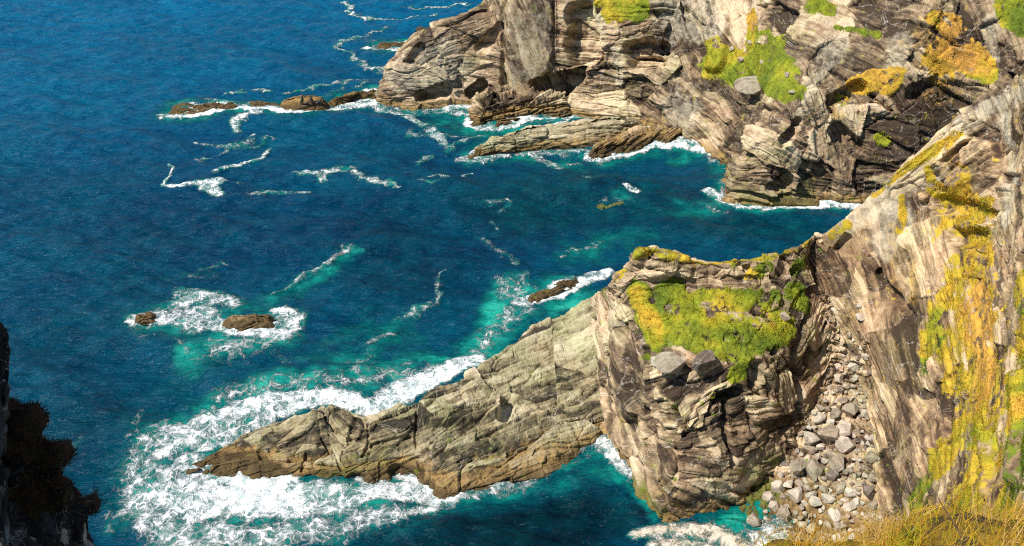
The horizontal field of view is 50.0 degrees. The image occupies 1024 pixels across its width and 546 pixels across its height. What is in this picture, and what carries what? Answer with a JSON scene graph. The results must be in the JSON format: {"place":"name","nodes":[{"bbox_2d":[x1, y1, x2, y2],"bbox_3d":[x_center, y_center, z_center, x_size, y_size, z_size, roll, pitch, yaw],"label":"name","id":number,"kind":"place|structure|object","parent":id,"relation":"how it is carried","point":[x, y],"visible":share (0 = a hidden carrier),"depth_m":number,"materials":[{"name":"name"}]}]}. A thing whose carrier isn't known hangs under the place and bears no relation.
{"place":"outdoors","nodes":[
{"label":"outdoors","id":0,"kind":"place"},
{"bbox_2d":[0,321,10,545],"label":"outcrop slab","id":1,"kind":"structure","parent":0,"point":[5,352],"depth_m":42.31,"materials":[{"name":"black stone"}]},
{"bbox_2d":[2,399,100,545],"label":"outcrop","id":2,"kind":"object","parent":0,"point":[39,527],"visible":0.8,"depth_m":46.38,"materials":[{"name":"black stone"}]},
{"bbox_2d":[3,396,106,545],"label":"heather","id":3,"kind":"object","parent":2,"relation":"on","point":[47,440],"visible":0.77,"depth_m":46.01,"materials":[{"name":"black plant"}]},
{"bbox_2d":[186,297,603,498],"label":"rock spit","id":4,"kind":"structure","parent":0,"point":[526,406],"depth_m":74.04,"materials":[{"name":"grey stone"}]},
{"bbox_2d":[0,0,860,545],"bbox_3d":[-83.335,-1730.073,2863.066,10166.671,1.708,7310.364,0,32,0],"label":"sea","id":5,"kind":"structure","parent":0,"point":[370,256],"depth_m":97.62,"materials":[{"name":"liquid"}]},
{"bbox_2d":[135,311,155,325],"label":"sea rock","id":6,"kind":"object","parent":5,"relation":"in","point":[147,319],"visible":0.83,"depth_m":87.67,"materials":[{"name":"brown stone"}]},
{"bbox_2d":[169,102,236,114],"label":"reef","id":7,"kind":"object","parent":5,"relation":"in","point":[177,109],"visible":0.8,"depth_m":123.26},
{"bbox_2d":[222,314,274,331],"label":"sea rock","id":8,"kind":"object","parent":5,"relation":"in","point":[241,323],"visible":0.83,"depth_m":87.30,"materials":[{"name":"brown stone"}]},
{"bbox_2d":[249,101,278,106],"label":"reef","id":9,"kind":"object","parent":5,"relation":"in","point":[257,103],"visible":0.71,"depth_m":124.09},
{"bbox_2d":[279,95,328,110],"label":"reef","id":10,"kind":"object","parent":5,"relation":"in","point":[292,103],"visible":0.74,"depth_m":123.18},
{"bbox_2d":[327,87,375,106],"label":"reef","id":11,"kind":"object","parent":5,"relation":"in","point":[347,98],"visible":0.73,"depth_m":125.58},
{"bbox_2d":[377,42,404,48],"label":"reef","id":12,"kind":"object","parent":5,"relation":"in","point":[384,45],"visible":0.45,"depth_m":140.54},
{"bbox_2d":[528,282,575,302],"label":"sea rock","id":13,"kind":"object","parent":5,"relation":"in","point":[538,296],"visible":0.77,"depth_m":91.15,"materials":[{"name":"brown stone"}]},
{"bbox_2d":[553,276,578,285],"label":"sea rock","id":14,"kind":"object","parent":5,"relation":"in","point":[575,281],"visible":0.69,"depth_m":92.61,"materials":[{"name":"brown stone"}]},
{"bbox_2d":[596,202,624,209],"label":"sea rock","id":15,"kind":"object","parent":5,"relation":"in","point":[602,206],"visible":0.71,"depth_m":104.37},
{"bbox_2d":[588,126,682,159],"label":"rock ledge","id":16,"kind":"object","parent":5,"relation":"in","point":[624,142],"visible":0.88,"depth_m":115.28,"materials":[{"name":"brown stone"}]},
{"bbox_2d":[374,0,1023,206],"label":"headland","id":17,"kind":"structure","parent":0,"point":[544,46],"depth_m":105.79,"materials":[{"name":"grey stone"}]},
{"bbox_2d":[467,86,571,126],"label":"rock ledge","id":18,"kind":"object","parent":17,"relation":"on","point":[488,107],"visible":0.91,"depth_m":121.57,"materials":[{"name":"brown stone"}]},
{"bbox_2d":[468,116,643,159],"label":"rock ledge","id":19,"kind":"object","parent":17,"relation":"attached to","point":[587,132],"visible":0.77,"depth_m":115.61,"materials":[{"name":"grey stone"}]},
{"bbox_2d":[396,0,1023,197],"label":"turf","id":20,"kind":"structure","parent":17,"relation":"on","point":[848,86],"depth_m":104.13,"materials":[{"name":"green plant"}]},
{"bbox_2d":[737,57,743,62],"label":"boulder","id":21,"kind":"object","parent":20,"relation":"on","point":[740,59],"visible":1,"depth_m":112.35,"materials":[{"name":"grey stone"}]},
{"bbox_2d":[734,76,760,94],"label":"boulder","id":22,"kind":"object","parent":20,"relation":"on","point":[748,85],"visible":0.61,"depth_m":107.21,"materials":[{"name":"grey stone"}]},
{"bbox_2d":[590,232,839,522],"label":"promontory","id":23,"kind":"structure","parent":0,"point":[720,437],"depth_m":70.66,"materials":[{"name":"stone"}]},
{"bbox_2d":[650,356,654,365],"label":"boulder","id":24,"kind":"object","parent":23,"relation":"on","point":[652,360],"visible":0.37,"depth_m":69.16,"materials":[{"name":"beige stone"}]},
{"bbox_2d":[654,351,685,373],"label":"boulder","id":25,"kind":"object","parent":23,"relation":"on","point":[667,362],"visible":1,"depth_m":68.03,"materials":[{"name":"beige stone"}]},
{"bbox_2d":[691,349,715,371],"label":"boulder","id":26,"kind":"object","parent":23,"relation":"on","point":[704,360],"visible":1,"depth_m":67.75,"materials":[{"name":"grey stone"}]},
{"bbox_2d":[595,239,838,474],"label":"turf","id":27,"kind":"structure","parent":23,"relation":"on","point":[732,326],"depth_m":70.57,"materials":[{"name":"green plant"}]},
{"bbox_2d":[780,311,790,320],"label":"boulder","id":28,"kind":"object","parent":23,"relation":"on","point":[784,315],"visible":1,"depth_m":70.61,"materials":[{"name":"beige stone"}]},
{"bbox_2d":[739,288,879,544],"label":"rubble gully","id":29,"kind":"object","parent":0,"point":[837,348],"visible":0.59,"depth_m":71.72,"materials":[{"name":"beige stone"}]},
{"bbox_2d":[746,512,761,527],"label":"boulder","id":30,"kind":"object","parent":29,"relation":"on","point":[753,519],"visible":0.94,"depth_m":68.86,"materials":[{"name":"grey stone"}]},
{"bbox_2d":[762,491,774,501],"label":"boulder","id":31,"kind":"object","parent":29,"relation":"on","point":[768,496],"visible":1,"depth_m":70.73,"materials":[{"name":"grey stone"}]},
{"bbox_2d":[768,500,778,511],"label":"boulder","id":32,"kind":"object","parent":29,"relation":"on","point":[773,506],"visible":0.98,"depth_m":70.04,"materials":[{"name":"grey stone"}]},
{"bbox_2d":[771,480,784,492],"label":"boulder","id":33,"kind":"object","parent":29,"relation":"on","point":[777,485],"visible":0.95,"depth_m":71.12,"materials":[{"name":"grey stone"}]},
{"bbox_2d":[778,471,783,477],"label":"boulder","id":34,"kind":"object","parent":29,"relation":"on","point":[780,474],"visible":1,"depth_m":71.42,"materials":[{"name":"beige stone"}]},
{"bbox_2d":[779,493,786,498],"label":"boulder","id":35,"kind":"object","parent":29,"relation":"on","point":[782,496],"visible":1,"depth_m":70.38,"materials":[{"name":"grey stone"}]},
{"bbox_2d":[776,506,790,522],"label":"boulder","id":36,"kind":"object","parent":29,"relation":"on","point":[784,510],"visible":0.96,"depth_m":69.32,"materials":[{"name":"grey stone"}]},
{"bbox_2d":[779,461,788,466],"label":"boulder","id":37,"kind":"object","parent":29,"relation":"on","point":[784,463],"visible":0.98,"depth_m":71.88,"materials":[{"name":"grey stone"}]},
{"bbox_2d":[783,480,792,487],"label":"boulder","id":38,"kind":"object","parent":29,"relation":"on","point":[787,484],"visible":1,"depth_m":70.96,"materials":[{"name":"grey stone"}]},
{"bbox_2d":[787,486,802,502],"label":"boulder","id":39,"kind":"object","parent":29,"relation":"on","point":[795,494],"visible":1,"depth_m":70.22,"materials":[{"name":"grey stone"}]},
{"bbox_2d":[789,458,807,474],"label":"boulder","id":40,"kind":"object","parent":29,"relation":"on","point":[797,466],"visible":1,"depth_m":71.03,"materials":[{"name":"grey stone"}]},
{"bbox_2d":[794,479,803,486],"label":"boulder","id":41,"kind":"object","parent":29,"relation":"on","point":[798,482],"visible":1,"depth_m":70.98,"materials":[{"name":"grey stone"}]},
{"bbox_2d":[797,521,806,528],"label":"boulder","id":42,"kind":"object","parent":29,"relation":"on","point":[801,525],"visible":0.58,"depth_m":68.67,"materials":[{"name":"beige stone"}]},
{"bbox_2d":[802,484,812,492],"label":"boulder","id":43,"kind":"object","parent":29,"relation":"on","point":[807,487],"visible":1,"depth_m":70.56,"materials":[{"name":"grey stone"}]},
{"bbox_2d":[804,455,810,461],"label":"boulder","id":44,"kind":"object","parent":29,"relation":"on","point":[806,458],"visible":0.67,"depth_m":71.95,"materials":[{"name":"grey stone"}]},
{"bbox_2d":[805,492,813,498],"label":"boulder","id":45,"kind":"object","parent":29,"relation":"on","point":[808,495],"visible":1,"depth_m":70.03,"materials":[{"name":"grey stone"}]},
{"bbox_2d":[802,445,817,454],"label":"boulder","id":46,"kind":"object","parent":29,"relation":"on","point":[811,449],"visible":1,"depth_m":72.16,"materials":[{"name":"grey stone"}]},
{"bbox_2d":[806,523,815,532],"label":"boulder","id":47,"kind":"object","parent":29,"relation":"on","point":[809,525],"visible":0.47,"depth_m":68.22,"materials":[{"name":"beige stone"}]},
{"bbox_2d":[802,431,820,444],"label":"boulder","id":48,"kind":"object","parent":29,"relation":"on","point":[810,438],"visible":1,"depth_m":72.32,"materials":[{"name":"grey stone"}]},
{"bbox_2d":[804,458,822,479],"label":"boulder","id":49,"kind":"object","parent":29,"relation":"on","point":[813,467],"visible":0.98,"depth_m":70.91,"materials":[{"name":"grey stone"}]},
{"bbox_2d":[809,495,822,506],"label":"boulder","id":50,"kind":"object","parent":29,"relation":"on","point":[814,501],"visible":1,"depth_m":69.70,"materials":[{"name":"grey stone"}]},
{"bbox_2d":[814,453,820,459],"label":"boulder","id":51,"kind":"object","parent":29,"relation":"on","point":[817,456],"visible":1,"depth_m":71.62,"materials":[{"name":"grey stone"}]},
{"bbox_2d":[813,412,825,423],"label":"boulder","id":52,"kind":"object","parent":29,"relation":"on","point":[819,417],"visible":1,"depth_m":73.00,"materials":[{"name":"grey stone"}]},
{"bbox_2d":[816,443,824,449],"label":"boulder","id":53,"kind":"object","parent":29,"relation":"on","point":[820,446],"visible":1,"depth_m":72.03,"materials":[{"name":"grey stone"}]},
{"bbox_2d":[816,404,824,411],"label":"boulder","id":54,"kind":"object","parent":29,"relation":"on","point":[819,407],"visible":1,"depth_m":73.09,"materials":[{"name":"grey stone"}]},
{"bbox_2d":[819,484,827,493],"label":"boulder","id":55,"kind":"object","parent":29,"relation":"on","point":[823,489],"visible":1,"depth_m":70.33,"materials":[{"name":"grey stone"}]},
{"bbox_2d":[821,457,828,463],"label":"boulder","id":56,"kind":"object","parent":29,"relation":"on","point":[824,460],"visible":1,"depth_m":71.52,"materials":[{"name":"grey stone"}]},
{"bbox_2d":[823,520,830,528],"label":"boulder","id":57,"kind":"object","parent":29,"relation":"on","point":[828,524],"visible":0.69,"depth_m":68.53,"materials":[{"name":"beige stone"}]},
{"bbox_2d":[817,425,839,441],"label":"boulder","id":58,"kind":"object","parent":29,"relation":"on","point":[828,433],"visible":1,"depth_m":72.21,"materials":[{"name":"grey stone"}]},
{"bbox_2d":[823,447,833,457],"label":"boulder","id":59,"kind":"object","parent":29,"relation":"on","point":[826,454],"visible":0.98,"depth_m":71.83,"materials":[{"name":"beige stone"}]},
{"bbox_2d":[821,493,836,503],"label":"boulder","id":60,"kind":"object","parent":29,"relation":"on","point":[828,498],"visible":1,"depth_m":69.51,"materials":[{"name":"grey stone"}]},
{"bbox_2d":[827,419,834,425],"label":"boulder","id":61,"kind":"object","parent":29,"relation":"on","point":[831,421],"visible":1,"depth_m":72.80,"materials":[{"name":"grey stone"}]},
{"bbox_2d":[825,469,839,482],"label":"boulder","id":62,"kind":"object","parent":29,"relation":"on","point":[833,475],"visible":1,"depth_m":70.76,"materials":[{"name":"grey stone"}]},
{"bbox_2d":[827,507,841,521],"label":"boulder","id":63,"kind":"object","parent":29,"relation":"on","point":[832,512],"visible":0.99,"depth_m":68.70,"materials":[{"name":"grey stone"}]},
{"bbox_2d":[828,452,843,471],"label":"boulder","id":64,"kind":"object","parent":29,"relation":"on","point":[836,460],"visible":1,"depth_m":71.13,"materials":[{"name":"grey stone"}]},
{"bbox_2d":[829,408,842,418],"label":"boulder","id":65,"kind":"object","parent":29,"relation":"on","point":[835,413],"visible":1,"depth_m":72.87,"materials":[{"name":"grey stone"}]},
{"bbox_2d":[831,533,840,541],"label":"boulder","id":66,"kind":"object","parent":29,"relation":"on","point":[833,537],"visible":0.33,"depth_m":67.57,"materials":[{"name":"beige stone"}]},
{"bbox_2d":[833,522,840,528],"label":"boulder","id":67,"kind":"object","parent":29,"relation":"on","point":[837,525],"visible":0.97,"depth_m":68.21,"materials":[{"name":"beige stone"}]},
{"bbox_2d":[834,362,840,369],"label":"boulder","id":68,"kind":"object","parent":29,"relation":"on","point":[837,365],"visible":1,"depth_m":74.12,"materials":[{"name":"beige stone"}]},
{"bbox_2d":[833,373,842,382],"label":"boulder","id":69,"kind":"object","parent":29,"relation":"on","point":[838,378],"visible":1,"depth_m":73.99,"materials":[{"name":"grey stone"}]},
{"bbox_2d":[837,387,843,393],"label":"boulder","id":70,"kind":"object","parent":29,"relation":"on","point":[840,389],"visible":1,"depth_m":73.78,"materials":[{"name":"grey stone"}]},
{"bbox_2d":[836,483,845,493],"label":"boulder","id":71,"kind":"object","parent":29,"relation":"on","point":[840,487],"visible":1,"depth_m":70.06,"materials":[{"name":"grey stone"}]},
{"bbox_2d":[838,396,847,403],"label":"boulder","id":72,"kind":"object","parent":29,"relation":"on","point":[843,400],"visible":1,"depth_m":73.33,"materials":[{"name":"grey stone"}]},
{"bbox_2d":[836,420,852,435],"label":"boulder","id":73,"kind":"object","parent":29,"relation":"on","point":[845,427],"visible":0.96,"depth_m":72.16,"materials":[{"name":"grey stone"}]},
{"bbox_2d":[835,436,854,453],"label":"boulder","id":74,"kind":"object","parent":29,"relation":"on","point":[844,444],"visible":1,"depth_m":71.67,"materials":[{"name":"grey stone"}]},
{"bbox_2d":[842,382,849,388],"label":"boulder","id":75,"kind":"object","parent":29,"relation":"on","point":[845,385],"visible":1,"depth_m":73.89,"materials":[{"name":"grey stone"}]},
{"bbox_2d":[844,342,852,351],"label":"boulder","id":76,"kind":"object","parent":29,"relation":"on","point":[848,345],"visible":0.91,"depth_m":73.87,"materials":[{"name":"stone"}]},
{"bbox_2d":[842,501,856,511],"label":"boulder","id":77,"kind":"object","parent":29,"relation":"on","point":[850,506],"visible":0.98,"depth_m":68.89,"materials":[{"name":"grey stone"}]},
{"bbox_2d":[844,487,856,496],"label":"boulder","id":78,"kind":"object","parent":29,"relation":"on","point":[849,492],"visible":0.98,"depth_m":69.80,"materials":[{"name":"grey stone"}]},
{"bbox_2d":[841,403,860,416],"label":"boulder","id":79,"kind":"object","parent":29,"relation":"on","point":[850,409],"visible":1,"depth_m":72.84,"materials":[{"name":"grey stone"}]},
{"bbox_2d":[846,362,858,371],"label":"boulder","id":80,"kind":"object","parent":29,"relation":"on","point":[852,366],"visible":1,"depth_m":73.75,"materials":[{"name":"beige stone"}]},
{"bbox_2d":[850,432,856,437],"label":"boulder","id":81,"kind":"object","parent":29,"relation":"on","point":[853,435],"visible":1,"depth_m":72.26,"materials":[{"name":"grey stone"}]},
{"bbox_2d":[849,374,858,381],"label":"boulder","id":82,"kind":"object","parent":29,"relation":"on","point":[855,377],"visible":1,"depth_m":73.91,"materials":[{"name":"grey stone"}]},
{"bbox_2d":[851,497,860,507],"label":"boulder","id":83,"kind":"object","parent":29,"relation":"on","point":[856,501],"visible":0.98,"depth_m":69.13,"materials":[{"name":"grey stone"}]},
{"bbox_2d":[853,448,861,453],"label":"boulder","id":84,"kind":"object","parent":29,"relation":"on","point":[857,450],"visible":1,"depth_m":71.58,"materials":[{"name":"grey stone"}]},
{"bbox_2d":[855,313,864,320],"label":"boulder","id":85,"kind":"object","parent":29,"relation":"on","point":[860,316],"visible":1,"depth_m":71.50,"materials":[{"name":"beige stone"}]},
{"bbox_2d":[861,409,867,416],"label":"boulder","id":86,"kind":"object","parent":29,"relation":"on","point":[863,412],"visible":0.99,"depth_m":72.79,"materials":[{"name":"grey stone"}]},
{"bbox_2d":[862,353,868,359],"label":"boulder","id":87,"kind":"object","parent":29,"relation":"on","point":[865,356],"visible":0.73,"depth_m":72.32,"materials":[{"name":"beige stone"}]},
{"bbox_2d":[862,485,873,495],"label":"boulder","id":88,"kind":"object","parent":29,"relation":"on","point":[867,490],"visible":1,"depth_m":68.85,"materials":[{"name":"grey stone"}]},
{"bbox_2d":[864,450,877,463],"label":"boulder","id":89,"kind":"object","parent":29,"relation":"on","point":[871,457],"visible":0.98,"depth_m":70.62,"materials":[{"name":"grey stone"}]},
{"bbox_2d":[867,472,876,481],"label":"boulder","id":90,"kind":"object","parent":29,"relation":"on","point":[872,476],"visible":1,"depth_m":69.74,"materials":[{"name":"grey stone"}]},
{"bbox_2d":[868,501,877,509],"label":"boulder","id":91,"kind":"object","parent":29,"relation":"on","point":[874,506],"visible":0.91,"depth_m":68.67,"materials":[{"name":"grey stone"}]},
{"bbox_2d":[728,468,1023,545],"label":"grassy bank","id":92,"kind":"structure","parent":0,"point":[948,535],"depth_m":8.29,"materials":[{"name":"plant"}]},
{"bbox_2d":[938,497,961,534],"bbox_3d":[3.215,1.846,7.994,0.043,0.201,0.423,-8,33,-12],"label":"dry stem","id":93,"kind":"object","parent":92,"relation":"on","point":[956,526],"visible":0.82,"depth_m":8.03,"materials":[{"name":"brown plant"}]},
{"bbox_2d":[808,65,1023,533],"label":"cliff slope","id":94,"kind":"structure","parent":0,"point":[990,127],"depth_m":65.42,"materials":[{"name":"grey stone"}]},
{"bbox_2d":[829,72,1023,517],"bbox_3d":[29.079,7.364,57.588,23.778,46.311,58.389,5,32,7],"label":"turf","id":95,"kind":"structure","parent":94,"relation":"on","point":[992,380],"depth_m":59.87,"materials":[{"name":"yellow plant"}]}
]}

